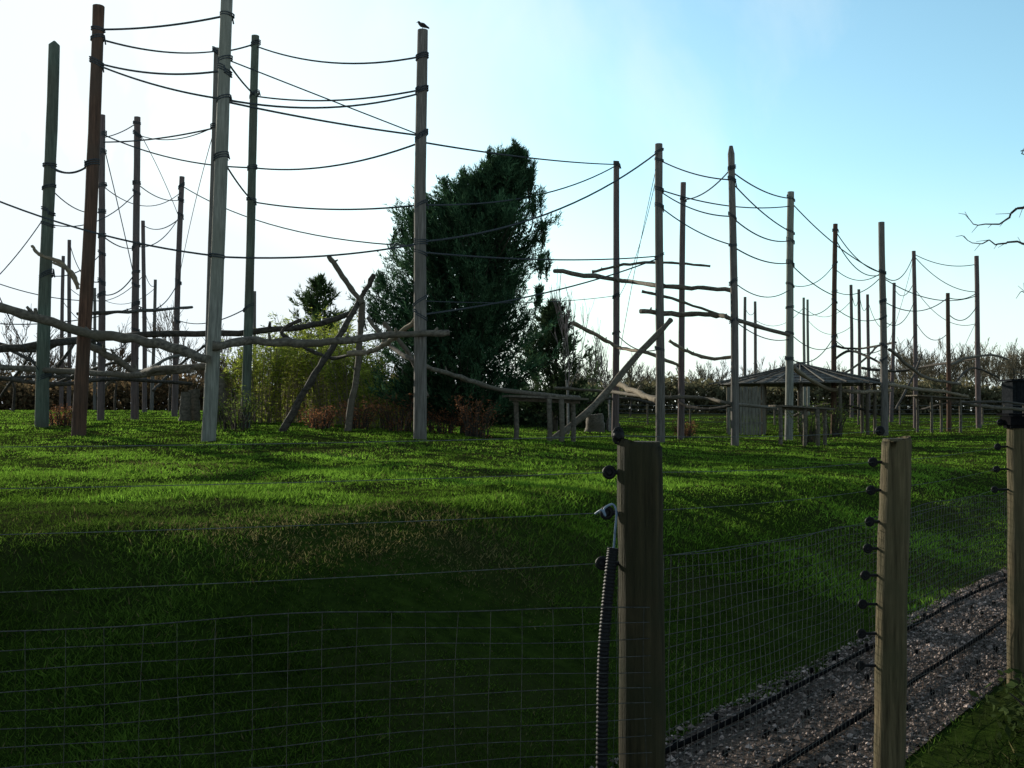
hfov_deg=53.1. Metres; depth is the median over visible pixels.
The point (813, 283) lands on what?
climbing rope
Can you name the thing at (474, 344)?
conifer tree
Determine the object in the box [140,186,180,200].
climbing rope
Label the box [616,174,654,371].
climbing rope
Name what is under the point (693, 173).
climbing rope
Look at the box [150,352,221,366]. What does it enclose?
climbing log
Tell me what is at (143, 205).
climbing rope
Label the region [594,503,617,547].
cable
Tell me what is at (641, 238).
climbing rope
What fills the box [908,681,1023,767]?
verge grass
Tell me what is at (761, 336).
climbing rope
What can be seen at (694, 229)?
climbing rope
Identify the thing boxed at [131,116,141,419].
climbing pole
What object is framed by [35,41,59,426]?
climbing pole
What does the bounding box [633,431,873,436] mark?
fence wire
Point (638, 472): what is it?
fence post
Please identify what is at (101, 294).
climbing pole
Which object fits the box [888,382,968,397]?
climbing log
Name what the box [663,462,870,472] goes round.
fence wire
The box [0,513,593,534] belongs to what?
fence wire
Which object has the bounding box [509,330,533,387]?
bare tree
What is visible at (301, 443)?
fence wire
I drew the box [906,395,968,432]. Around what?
log table
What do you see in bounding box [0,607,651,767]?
wire fence
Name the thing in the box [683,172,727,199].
climbing rope
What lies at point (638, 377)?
bare tree
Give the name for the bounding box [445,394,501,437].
bush
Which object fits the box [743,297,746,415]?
climbing pole
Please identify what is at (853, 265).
climbing rope
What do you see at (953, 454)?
fence wire
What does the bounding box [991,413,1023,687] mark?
fence post
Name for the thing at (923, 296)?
climbing rope
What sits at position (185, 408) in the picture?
tree stump
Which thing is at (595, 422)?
tree stump
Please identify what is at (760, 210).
climbing rope
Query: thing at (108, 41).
climbing rope
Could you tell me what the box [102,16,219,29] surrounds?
climbing rope
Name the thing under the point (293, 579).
fence wire
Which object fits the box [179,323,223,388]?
bare tree
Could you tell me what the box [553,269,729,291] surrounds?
climbing log
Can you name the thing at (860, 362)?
climbing log
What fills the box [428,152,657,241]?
climbing rope
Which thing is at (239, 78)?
climbing rope
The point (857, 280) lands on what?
climbing rope
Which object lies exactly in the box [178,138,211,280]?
climbing rope
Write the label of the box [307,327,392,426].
bamboo clump
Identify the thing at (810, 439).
bush
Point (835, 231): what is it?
climbing pole
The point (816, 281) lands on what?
climbing rope
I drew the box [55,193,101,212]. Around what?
climbing rope
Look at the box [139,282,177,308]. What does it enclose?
climbing rope
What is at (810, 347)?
climbing rope
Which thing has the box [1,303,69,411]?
bare tree
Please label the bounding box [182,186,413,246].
climbing rope
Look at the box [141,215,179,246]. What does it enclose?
climbing rope
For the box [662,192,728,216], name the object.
climbing rope
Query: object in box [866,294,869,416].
climbing pole
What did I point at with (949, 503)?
fence wire
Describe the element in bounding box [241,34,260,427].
climbing pole
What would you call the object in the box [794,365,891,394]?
climbing log
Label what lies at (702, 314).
climbing log
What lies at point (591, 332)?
climbing log
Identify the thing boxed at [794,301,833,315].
climbing rope
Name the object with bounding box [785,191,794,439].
climbing pole
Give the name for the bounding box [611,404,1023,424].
wire fence
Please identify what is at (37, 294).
climbing rope
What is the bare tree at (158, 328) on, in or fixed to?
on the ground at (466, 606)
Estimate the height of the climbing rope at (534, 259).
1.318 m
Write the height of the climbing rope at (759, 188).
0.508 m
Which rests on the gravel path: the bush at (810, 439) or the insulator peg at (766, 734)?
the insulator peg at (766, 734)
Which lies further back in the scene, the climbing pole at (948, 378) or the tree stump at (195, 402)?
the climbing pole at (948, 378)
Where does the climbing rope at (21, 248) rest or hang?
attached to the climbing pole at (46, 269)
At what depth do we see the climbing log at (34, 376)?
41.96 m
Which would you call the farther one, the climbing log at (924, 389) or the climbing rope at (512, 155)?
the climbing log at (924, 389)
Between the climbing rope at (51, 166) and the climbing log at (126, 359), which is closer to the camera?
the climbing rope at (51, 166)
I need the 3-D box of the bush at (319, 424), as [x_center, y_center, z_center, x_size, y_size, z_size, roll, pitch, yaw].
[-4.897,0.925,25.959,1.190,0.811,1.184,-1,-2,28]
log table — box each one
[502,395,588,441]
[768,405,834,445]
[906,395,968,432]
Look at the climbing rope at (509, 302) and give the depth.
26.16 m
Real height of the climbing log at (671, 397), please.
0.842 m
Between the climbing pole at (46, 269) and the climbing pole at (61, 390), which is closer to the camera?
the climbing pole at (46, 269)
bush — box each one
[49,403,71,425]
[203,385,264,429]
[297,405,344,428]
[335,396,383,429]
[363,390,436,431]
[427,404,463,433]
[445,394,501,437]
[671,418,697,437]
[785,402,835,442]
[810,397,861,436]
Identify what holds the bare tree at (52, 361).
on the ground at (466, 606)
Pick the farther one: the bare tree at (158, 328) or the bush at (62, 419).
the bare tree at (158, 328)
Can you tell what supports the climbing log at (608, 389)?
on the ground at (466, 606)
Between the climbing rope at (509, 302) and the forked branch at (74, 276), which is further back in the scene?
the climbing rope at (509, 302)
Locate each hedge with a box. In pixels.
[0,371,393,412]
[364,382,611,428]
[549,372,1001,414]
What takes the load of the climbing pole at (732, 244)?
on the ground at (466, 606)
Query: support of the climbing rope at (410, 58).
attached to the climbing pole at (420, 323)
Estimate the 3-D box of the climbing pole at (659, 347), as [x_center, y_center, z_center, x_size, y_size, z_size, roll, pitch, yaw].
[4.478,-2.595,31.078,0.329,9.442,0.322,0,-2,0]
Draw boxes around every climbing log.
[0,302,210,362]
[0,311,356,352]
[0,342,101,352]
[0,353,31,397]
[0,365,194,378]
[0,375,115,382]
[0,376,192,385]
[11,351,71,378]
[49,345,74,379]
[49,358,130,387]
[76,306,192,314]
[91,343,205,374]
[105,345,140,388]
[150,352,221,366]
[152,345,204,391]
[212,327,449,350]
[278,273,375,431]
[280,318,349,359]
[327,256,364,304]
[347,318,413,356]
[366,316,580,397]
[382,321,428,397]
[552,318,672,439]
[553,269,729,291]
[554,387,777,408]
[565,397,655,410]
[572,321,679,366]
[592,261,710,272]
[616,381,655,402]
[639,307,789,336]
[641,290,716,312]
[668,339,730,360]
[677,401,730,410]
[793,402,880,416]
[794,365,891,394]
[836,341,896,349]
[836,348,879,363]
[845,345,878,372]
[860,358,974,372]
[888,348,960,384]
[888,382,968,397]
[895,354,922,410]
[921,400,1023,409]
[946,396,1023,410]
[951,352,1008,365]
[955,367,998,381]
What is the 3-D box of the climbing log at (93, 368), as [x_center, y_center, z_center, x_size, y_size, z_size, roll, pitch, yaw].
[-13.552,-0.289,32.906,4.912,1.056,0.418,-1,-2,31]
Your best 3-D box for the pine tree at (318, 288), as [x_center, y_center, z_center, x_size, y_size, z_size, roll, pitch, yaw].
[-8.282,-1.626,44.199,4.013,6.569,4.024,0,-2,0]
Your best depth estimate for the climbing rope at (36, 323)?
30.46 m
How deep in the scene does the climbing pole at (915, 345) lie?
53.00 m
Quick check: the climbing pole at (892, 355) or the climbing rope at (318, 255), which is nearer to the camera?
the climbing rope at (318, 255)
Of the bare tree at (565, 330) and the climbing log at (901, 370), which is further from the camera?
the climbing log at (901, 370)
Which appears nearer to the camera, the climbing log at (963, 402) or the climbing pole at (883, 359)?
the climbing pole at (883, 359)
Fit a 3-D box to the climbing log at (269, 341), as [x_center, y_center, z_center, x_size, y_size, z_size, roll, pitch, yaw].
[-3.663,-0.919,21.045,4.920,0.622,0.615,1,-2,-24]
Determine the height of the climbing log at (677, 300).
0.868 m
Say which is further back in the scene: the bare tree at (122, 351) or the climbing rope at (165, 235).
the bare tree at (122, 351)
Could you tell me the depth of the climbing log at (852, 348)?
69.89 m
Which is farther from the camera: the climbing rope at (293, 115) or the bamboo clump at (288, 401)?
the bamboo clump at (288, 401)
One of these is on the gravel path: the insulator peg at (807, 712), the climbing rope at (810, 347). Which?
the insulator peg at (807, 712)
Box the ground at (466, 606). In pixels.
[0,410,1023,767]
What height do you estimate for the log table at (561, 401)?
1.353 m
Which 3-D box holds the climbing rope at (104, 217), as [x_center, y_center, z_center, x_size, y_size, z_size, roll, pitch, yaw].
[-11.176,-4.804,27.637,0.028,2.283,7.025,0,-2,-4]
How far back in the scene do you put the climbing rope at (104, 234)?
20.50 m
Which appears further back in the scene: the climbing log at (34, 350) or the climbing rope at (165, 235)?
the climbing rope at (165, 235)
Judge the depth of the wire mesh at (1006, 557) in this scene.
6.02 m
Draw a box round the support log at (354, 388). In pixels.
[344,303,364,430]
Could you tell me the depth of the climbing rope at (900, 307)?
47.18 m
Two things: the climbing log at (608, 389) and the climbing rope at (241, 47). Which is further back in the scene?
the climbing log at (608, 389)
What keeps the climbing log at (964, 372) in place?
attached to the climbing pole at (977, 346)
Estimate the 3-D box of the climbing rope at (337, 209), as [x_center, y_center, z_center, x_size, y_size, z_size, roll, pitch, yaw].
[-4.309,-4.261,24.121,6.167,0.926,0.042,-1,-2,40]
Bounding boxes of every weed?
[967,673,1023,742]
[988,668,1023,706]
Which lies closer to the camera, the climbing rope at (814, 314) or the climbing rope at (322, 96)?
the climbing rope at (322, 96)
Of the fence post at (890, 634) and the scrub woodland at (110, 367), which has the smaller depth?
the fence post at (890, 634)
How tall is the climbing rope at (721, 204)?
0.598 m
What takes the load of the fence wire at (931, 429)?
attached to the fence post at (1013, 423)
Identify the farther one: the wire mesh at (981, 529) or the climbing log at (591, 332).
the climbing log at (591, 332)
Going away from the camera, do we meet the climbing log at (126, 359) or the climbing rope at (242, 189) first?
the climbing rope at (242, 189)
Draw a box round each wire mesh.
[617,525,866,767]
[866,492,1007,767]
[1004,493,1007,649]
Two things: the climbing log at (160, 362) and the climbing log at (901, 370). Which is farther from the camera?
the climbing log at (901, 370)
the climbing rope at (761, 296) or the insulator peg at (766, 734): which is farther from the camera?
the climbing rope at (761, 296)
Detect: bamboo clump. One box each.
[220,337,300,422]
[241,325,328,422]
[259,305,353,422]
[283,314,380,424]
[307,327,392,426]
[347,363,413,428]
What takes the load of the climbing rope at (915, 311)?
attached to the climbing pole at (883, 359)
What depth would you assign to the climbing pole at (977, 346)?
51.98 m
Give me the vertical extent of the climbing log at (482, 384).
1.952 m
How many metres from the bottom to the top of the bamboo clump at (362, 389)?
2.276 m
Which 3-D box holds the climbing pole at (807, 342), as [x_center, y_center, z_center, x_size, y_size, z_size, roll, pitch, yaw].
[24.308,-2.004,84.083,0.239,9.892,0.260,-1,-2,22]
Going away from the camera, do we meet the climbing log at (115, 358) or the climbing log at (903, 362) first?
the climbing log at (115, 358)
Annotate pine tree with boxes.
[272,272,354,398]
[515,293,602,431]
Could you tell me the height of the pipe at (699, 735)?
0.045 m
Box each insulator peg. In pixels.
[714,713,719,721]
[722,750,727,757]
[763,729,768,737]
[804,709,809,717]
[851,744,857,752]
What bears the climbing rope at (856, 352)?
attached to the climbing pole at (835, 231)
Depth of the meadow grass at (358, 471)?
12.81 m
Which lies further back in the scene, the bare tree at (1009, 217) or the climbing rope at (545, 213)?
the climbing rope at (545, 213)
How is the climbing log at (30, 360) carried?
on the ground at (466, 606)
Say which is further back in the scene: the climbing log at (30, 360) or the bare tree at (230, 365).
the bare tree at (230, 365)
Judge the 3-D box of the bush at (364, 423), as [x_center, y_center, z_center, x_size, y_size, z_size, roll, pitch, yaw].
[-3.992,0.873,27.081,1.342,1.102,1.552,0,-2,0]
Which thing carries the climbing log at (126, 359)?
attached to the climbing pole at (136, 184)
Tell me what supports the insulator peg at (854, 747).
on the gravel path
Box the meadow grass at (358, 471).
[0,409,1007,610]
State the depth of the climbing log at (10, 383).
35.57 m
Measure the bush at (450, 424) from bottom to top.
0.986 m
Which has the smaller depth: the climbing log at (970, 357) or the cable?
the cable
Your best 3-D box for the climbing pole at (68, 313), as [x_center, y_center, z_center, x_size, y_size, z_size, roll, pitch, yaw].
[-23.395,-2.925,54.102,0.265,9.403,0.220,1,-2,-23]
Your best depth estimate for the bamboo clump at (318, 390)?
31.57 m
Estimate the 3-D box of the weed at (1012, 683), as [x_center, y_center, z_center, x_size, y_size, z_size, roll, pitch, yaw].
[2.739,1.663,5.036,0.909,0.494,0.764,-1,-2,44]
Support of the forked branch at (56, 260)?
attached to the climbing pole at (85, 313)
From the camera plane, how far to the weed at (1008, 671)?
5.56 m
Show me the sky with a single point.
(905, 115)
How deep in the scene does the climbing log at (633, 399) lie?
39.30 m
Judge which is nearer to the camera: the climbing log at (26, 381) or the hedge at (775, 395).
the climbing log at (26, 381)
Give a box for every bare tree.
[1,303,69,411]
[34,333,74,379]
[110,316,130,410]
[141,303,204,411]
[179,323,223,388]
[220,323,242,412]
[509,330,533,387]
[549,275,594,433]
[582,337,603,385]
[591,320,610,430]
[624,354,650,416]
[956,150,1023,297]
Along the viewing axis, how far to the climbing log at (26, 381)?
27.70 m
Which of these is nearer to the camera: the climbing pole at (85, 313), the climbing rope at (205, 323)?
the climbing pole at (85, 313)
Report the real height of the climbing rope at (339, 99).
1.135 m
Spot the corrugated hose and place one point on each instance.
(605, 634)
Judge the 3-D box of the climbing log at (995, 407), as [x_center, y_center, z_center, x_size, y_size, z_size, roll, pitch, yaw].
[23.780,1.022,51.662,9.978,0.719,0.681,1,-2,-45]
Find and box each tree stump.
[178,392,191,420]
[188,389,200,420]
[217,371,231,421]
[584,413,604,431]
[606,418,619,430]
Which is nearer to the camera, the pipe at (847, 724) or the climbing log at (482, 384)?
the pipe at (847, 724)
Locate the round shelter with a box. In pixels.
[709,362,894,435]
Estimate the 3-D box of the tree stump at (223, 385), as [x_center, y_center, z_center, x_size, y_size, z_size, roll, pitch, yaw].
[-8.811,0.432,30.992,0.668,1.670,0.639,0,-2,0]
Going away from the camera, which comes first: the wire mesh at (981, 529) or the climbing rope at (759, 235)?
the wire mesh at (981, 529)
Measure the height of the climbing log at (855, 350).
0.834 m
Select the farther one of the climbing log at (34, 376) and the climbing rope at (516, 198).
the climbing log at (34, 376)
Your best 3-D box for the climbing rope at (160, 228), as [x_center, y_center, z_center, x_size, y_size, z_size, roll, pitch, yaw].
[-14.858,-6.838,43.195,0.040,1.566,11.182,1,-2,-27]
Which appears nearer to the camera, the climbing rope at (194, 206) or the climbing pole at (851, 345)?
the climbing rope at (194, 206)
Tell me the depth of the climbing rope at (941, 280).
52.69 m
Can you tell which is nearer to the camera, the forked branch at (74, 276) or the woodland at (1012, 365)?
the forked branch at (74, 276)
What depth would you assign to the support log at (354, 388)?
24.96 m
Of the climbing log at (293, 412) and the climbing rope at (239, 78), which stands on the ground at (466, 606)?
the climbing log at (293, 412)
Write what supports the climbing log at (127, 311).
attached to the climbing pole at (136, 184)
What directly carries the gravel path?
on the ground at (466, 606)
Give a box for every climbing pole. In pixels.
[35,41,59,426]
[59,256,64,408]
[66,240,70,408]
[71,4,105,435]
[93,288,95,409]
[96,114,106,420]
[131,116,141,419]
[141,220,146,411]
[150,279,156,410]
[171,176,184,416]
[201,0,234,441]
[204,46,218,383]
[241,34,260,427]
[253,291,255,383]
[413,28,428,439]
[611,161,620,436]
[654,143,664,442]
[677,182,686,439]
[727,146,738,445]
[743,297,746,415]
[754,301,756,373]
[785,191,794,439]
[802,297,805,405]
[806,299,809,414]
[831,224,838,432]
[849,285,853,417]
[857,289,860,416]
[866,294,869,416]
[878,222,888,435]
[889,283,895,421]
[912,251,917,427]
[946,293,951,430]
[974,256,981,428]
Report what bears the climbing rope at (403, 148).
attached to the climbing pole at (420, 323)
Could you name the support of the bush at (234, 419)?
on the ground at (466, 606)
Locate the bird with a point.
(422, 25)
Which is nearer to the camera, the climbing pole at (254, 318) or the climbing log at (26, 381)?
the climbing log at (26, 381)
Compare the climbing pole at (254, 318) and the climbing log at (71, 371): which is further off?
the climbing pole at (254, 318)
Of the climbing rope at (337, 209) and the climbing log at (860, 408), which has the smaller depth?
the climbing rope at (337, 209)
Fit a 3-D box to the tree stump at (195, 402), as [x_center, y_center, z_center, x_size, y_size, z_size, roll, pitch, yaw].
[-9.462,0.679,30.484,0.387,1.072,0.387,0,-2,0]
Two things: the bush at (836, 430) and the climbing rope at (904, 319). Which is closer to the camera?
the bush at (836, 430)
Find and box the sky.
[0,0,1023,410]
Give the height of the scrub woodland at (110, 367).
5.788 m
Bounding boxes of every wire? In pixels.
[0,472,603,488]
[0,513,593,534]
[0,563,596,592]
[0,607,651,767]
[13,436,607,446]
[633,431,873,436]
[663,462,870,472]
[665,490,869,509]
[680,522,866,553]
[885,422,999,430]
[911,469,995,485]
[912,490,991,512]
[917,447,994,458]
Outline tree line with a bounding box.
[544,356,896,412]
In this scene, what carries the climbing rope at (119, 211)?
attached to the climbing pole at (101, 294)
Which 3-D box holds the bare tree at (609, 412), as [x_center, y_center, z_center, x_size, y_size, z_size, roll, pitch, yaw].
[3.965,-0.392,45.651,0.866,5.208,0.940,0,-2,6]
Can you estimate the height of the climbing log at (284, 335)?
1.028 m
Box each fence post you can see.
[595,427,665,767]
[856,426,911,767]
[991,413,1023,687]
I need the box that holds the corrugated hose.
[596,547,618,767]
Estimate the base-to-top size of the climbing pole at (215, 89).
10.074 m
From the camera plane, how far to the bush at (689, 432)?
37.99 m
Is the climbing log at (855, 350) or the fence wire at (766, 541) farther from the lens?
the climbing log at (855, 350)
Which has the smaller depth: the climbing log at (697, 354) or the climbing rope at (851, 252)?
the climbing log at (697, 354)
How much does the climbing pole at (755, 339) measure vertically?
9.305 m
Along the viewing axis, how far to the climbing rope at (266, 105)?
21.08 m
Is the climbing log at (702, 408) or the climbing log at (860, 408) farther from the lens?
the climbing log at (860, 408)
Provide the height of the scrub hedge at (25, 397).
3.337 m
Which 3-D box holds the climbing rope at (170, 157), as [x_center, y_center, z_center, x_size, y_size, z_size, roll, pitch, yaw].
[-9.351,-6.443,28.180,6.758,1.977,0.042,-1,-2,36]
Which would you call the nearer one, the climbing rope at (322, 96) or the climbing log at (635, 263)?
the climbing rope at (322, 96)
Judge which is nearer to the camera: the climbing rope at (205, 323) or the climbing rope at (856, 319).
the climbing rope at (205, 323)
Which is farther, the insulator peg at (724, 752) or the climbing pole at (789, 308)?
the climbing pole at (789, 308)
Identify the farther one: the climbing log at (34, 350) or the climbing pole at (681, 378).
the climbing pole at (681, 378)
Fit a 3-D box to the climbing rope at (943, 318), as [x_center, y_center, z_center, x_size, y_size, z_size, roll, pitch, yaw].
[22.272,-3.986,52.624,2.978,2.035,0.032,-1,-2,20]
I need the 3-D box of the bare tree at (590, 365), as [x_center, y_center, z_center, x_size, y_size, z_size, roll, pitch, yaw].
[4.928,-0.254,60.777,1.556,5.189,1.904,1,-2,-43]
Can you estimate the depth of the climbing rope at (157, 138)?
28.02 m
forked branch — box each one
[31,245,79,284]
[52,261,79,289]
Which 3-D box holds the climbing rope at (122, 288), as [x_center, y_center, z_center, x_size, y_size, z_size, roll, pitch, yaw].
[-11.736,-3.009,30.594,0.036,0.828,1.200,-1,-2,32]
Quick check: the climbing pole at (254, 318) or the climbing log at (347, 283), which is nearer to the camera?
the climbing log at (347, 283)
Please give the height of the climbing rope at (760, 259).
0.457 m
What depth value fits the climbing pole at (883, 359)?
41.98 m
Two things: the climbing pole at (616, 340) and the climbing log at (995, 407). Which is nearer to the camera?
the climbing pole at (616, 340)
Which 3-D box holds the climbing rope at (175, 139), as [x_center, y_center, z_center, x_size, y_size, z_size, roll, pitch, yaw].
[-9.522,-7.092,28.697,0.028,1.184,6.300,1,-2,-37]
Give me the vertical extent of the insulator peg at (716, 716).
0.100 m
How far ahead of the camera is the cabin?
60.99 m
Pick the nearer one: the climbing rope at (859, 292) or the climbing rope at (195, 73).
the climbing rope at (195, 73)
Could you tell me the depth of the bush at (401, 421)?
26.91 m
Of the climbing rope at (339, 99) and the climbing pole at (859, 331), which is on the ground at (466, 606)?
the climbing pole at (859, 331)
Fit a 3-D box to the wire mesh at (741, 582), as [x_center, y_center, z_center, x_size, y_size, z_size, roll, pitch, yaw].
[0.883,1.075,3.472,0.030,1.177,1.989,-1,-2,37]
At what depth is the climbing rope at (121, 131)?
30.75 m
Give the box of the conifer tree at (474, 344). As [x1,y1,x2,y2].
[347,138,562,433]
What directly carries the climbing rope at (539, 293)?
attached to the climbing pole at (659, 347)
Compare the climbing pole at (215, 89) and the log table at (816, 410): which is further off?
the log table at (816, 410)
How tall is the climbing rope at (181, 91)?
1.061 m
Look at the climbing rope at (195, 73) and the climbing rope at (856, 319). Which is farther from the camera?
the climbing rope at (856, 319)
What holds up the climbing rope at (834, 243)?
attached to the climbing pole at (883, 359)
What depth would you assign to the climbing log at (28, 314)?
20.22 m
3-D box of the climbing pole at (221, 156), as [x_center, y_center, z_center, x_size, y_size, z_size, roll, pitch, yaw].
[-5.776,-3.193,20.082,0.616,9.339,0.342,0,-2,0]
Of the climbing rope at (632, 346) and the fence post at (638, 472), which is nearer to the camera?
the fence post at (638, 472)
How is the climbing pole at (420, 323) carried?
on the ground at (466, 606)
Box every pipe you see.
[665,578,1006,753]
[769,616,1006,767]
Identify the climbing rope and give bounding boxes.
[0,201,210,255]
[0,222,40,273]
[0,284,98,300]
[0,298,38,370]
[0,308,130,324]
[50,165,85,173]
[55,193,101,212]
[56,193,135,226]
[70,277,141,300]
[101,63,217,74]
[101,66,215,98]
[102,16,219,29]
[104,128,210,142]
[104,135,246,167]
[105,124,134,137]
[105,154,132,270]
[105,237,140,248]
[106,40,214,53]
[106,188,180,205]
[106,276,132,295]
[139,130,207,139]
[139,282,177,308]
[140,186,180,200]
[141,135,179,218]
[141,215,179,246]
[143,221,175,229]
[177,310,242,323]
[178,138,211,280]
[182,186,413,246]
[225,243,414,258]
[228,167,251,199]
[230,102,415,135]
[231,44,250,50]
[231,61,415,133]
[231,66,254,94]
[232,93,416,108]
[254,144,414,169]
[254,201,413,209]
[256,90,414,101]
[257,46,415,63]
[426,142,615,164]
[426,165,616,205]
[426,258,657,314]
[426,296,611,302]
[427,252,657,260]
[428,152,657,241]
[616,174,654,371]
[617,184,654,298]
[617,334,655,351]
[662,161,726,179]
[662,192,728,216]
[663,209,728,243]
[664,190,788,208]
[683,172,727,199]
[735,173,789,198]
[735,185,789,231]
[736,221,789,241]
[737,248,789,263]
[738,285,788,297]
[738,323,788,340]
[793,267,834,295]
[794,205,881,272]
[794,264,834,286]
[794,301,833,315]
[794,337,832,349]
[794,337,833,362]
[836,308,877,320]
[836,341,879,353]
[837,233,876,271]
[837,242,878,275]
[837,271,878,280]
[837,279,878,294]
[886,254,913,280]
[886,280,975,300]
[886,298,946,311]
[887,257,913,347]
[887,301,914,325]
[916,255,973,265]
[916,258,974,291]
[917,292,973,325]
[950,308,975,320]
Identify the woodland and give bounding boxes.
[0,345,401,385]
[871,337,1023,407]
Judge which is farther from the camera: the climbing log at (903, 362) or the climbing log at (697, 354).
the climbing log at (903, 362)
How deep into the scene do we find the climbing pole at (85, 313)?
21.01 m
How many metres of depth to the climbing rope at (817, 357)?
40.49 m
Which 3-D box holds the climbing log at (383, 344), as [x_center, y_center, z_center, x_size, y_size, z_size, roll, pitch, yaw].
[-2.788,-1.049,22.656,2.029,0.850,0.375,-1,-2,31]
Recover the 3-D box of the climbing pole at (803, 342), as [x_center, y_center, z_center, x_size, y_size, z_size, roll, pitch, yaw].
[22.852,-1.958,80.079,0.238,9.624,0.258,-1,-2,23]
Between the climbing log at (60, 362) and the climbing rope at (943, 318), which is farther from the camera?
the climbing rope at (943, 318)
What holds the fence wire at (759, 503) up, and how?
attached to the fence post at (638, 472)
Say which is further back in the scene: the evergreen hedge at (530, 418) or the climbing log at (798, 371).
the evergreen hedge at (530, 418)
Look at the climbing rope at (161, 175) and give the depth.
34.55 m
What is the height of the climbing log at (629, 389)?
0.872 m
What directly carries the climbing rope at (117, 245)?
attached to the climbing pole at (101, 294)
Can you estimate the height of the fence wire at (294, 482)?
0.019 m
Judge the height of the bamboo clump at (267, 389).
2.801 m
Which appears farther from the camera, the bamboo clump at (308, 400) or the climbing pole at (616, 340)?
the climbing pole at (616, 340)
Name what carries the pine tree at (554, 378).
on the ground at (466, 606)
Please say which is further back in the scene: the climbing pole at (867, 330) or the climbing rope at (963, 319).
the climbing pole at (867, 330)
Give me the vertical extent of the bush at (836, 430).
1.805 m
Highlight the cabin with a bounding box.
[998,368,1023,412]
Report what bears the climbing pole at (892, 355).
on the ground at (466, 606)
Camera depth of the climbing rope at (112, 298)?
50.04 m
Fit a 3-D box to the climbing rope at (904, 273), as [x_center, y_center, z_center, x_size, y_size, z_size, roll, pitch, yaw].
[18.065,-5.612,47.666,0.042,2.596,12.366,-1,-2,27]
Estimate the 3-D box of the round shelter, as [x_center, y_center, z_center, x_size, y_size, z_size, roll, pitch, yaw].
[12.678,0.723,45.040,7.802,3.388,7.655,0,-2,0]
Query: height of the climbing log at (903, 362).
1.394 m
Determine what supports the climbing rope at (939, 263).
attached to the climbing pole at (915, 345)
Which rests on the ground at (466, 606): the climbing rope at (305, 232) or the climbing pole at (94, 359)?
the climbing pole at (94, 359)
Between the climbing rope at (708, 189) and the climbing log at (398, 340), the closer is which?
the climbing log at (398, 340)
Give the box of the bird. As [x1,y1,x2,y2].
[416,21,428,28]
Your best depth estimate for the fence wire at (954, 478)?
5.25 m
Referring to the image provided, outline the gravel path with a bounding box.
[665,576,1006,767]
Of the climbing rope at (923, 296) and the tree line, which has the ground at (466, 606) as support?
the tree line
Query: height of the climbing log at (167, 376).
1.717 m
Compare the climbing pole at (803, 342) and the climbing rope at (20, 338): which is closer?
the climbing rope at (20, 338)
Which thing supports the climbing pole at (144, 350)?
on the ground at (466, 606)
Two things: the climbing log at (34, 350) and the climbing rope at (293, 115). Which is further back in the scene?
the climbing log at (34, 350)
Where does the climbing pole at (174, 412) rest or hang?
on the ground at (466, 606)
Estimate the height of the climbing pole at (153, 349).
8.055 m
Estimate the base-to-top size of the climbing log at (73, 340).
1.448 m

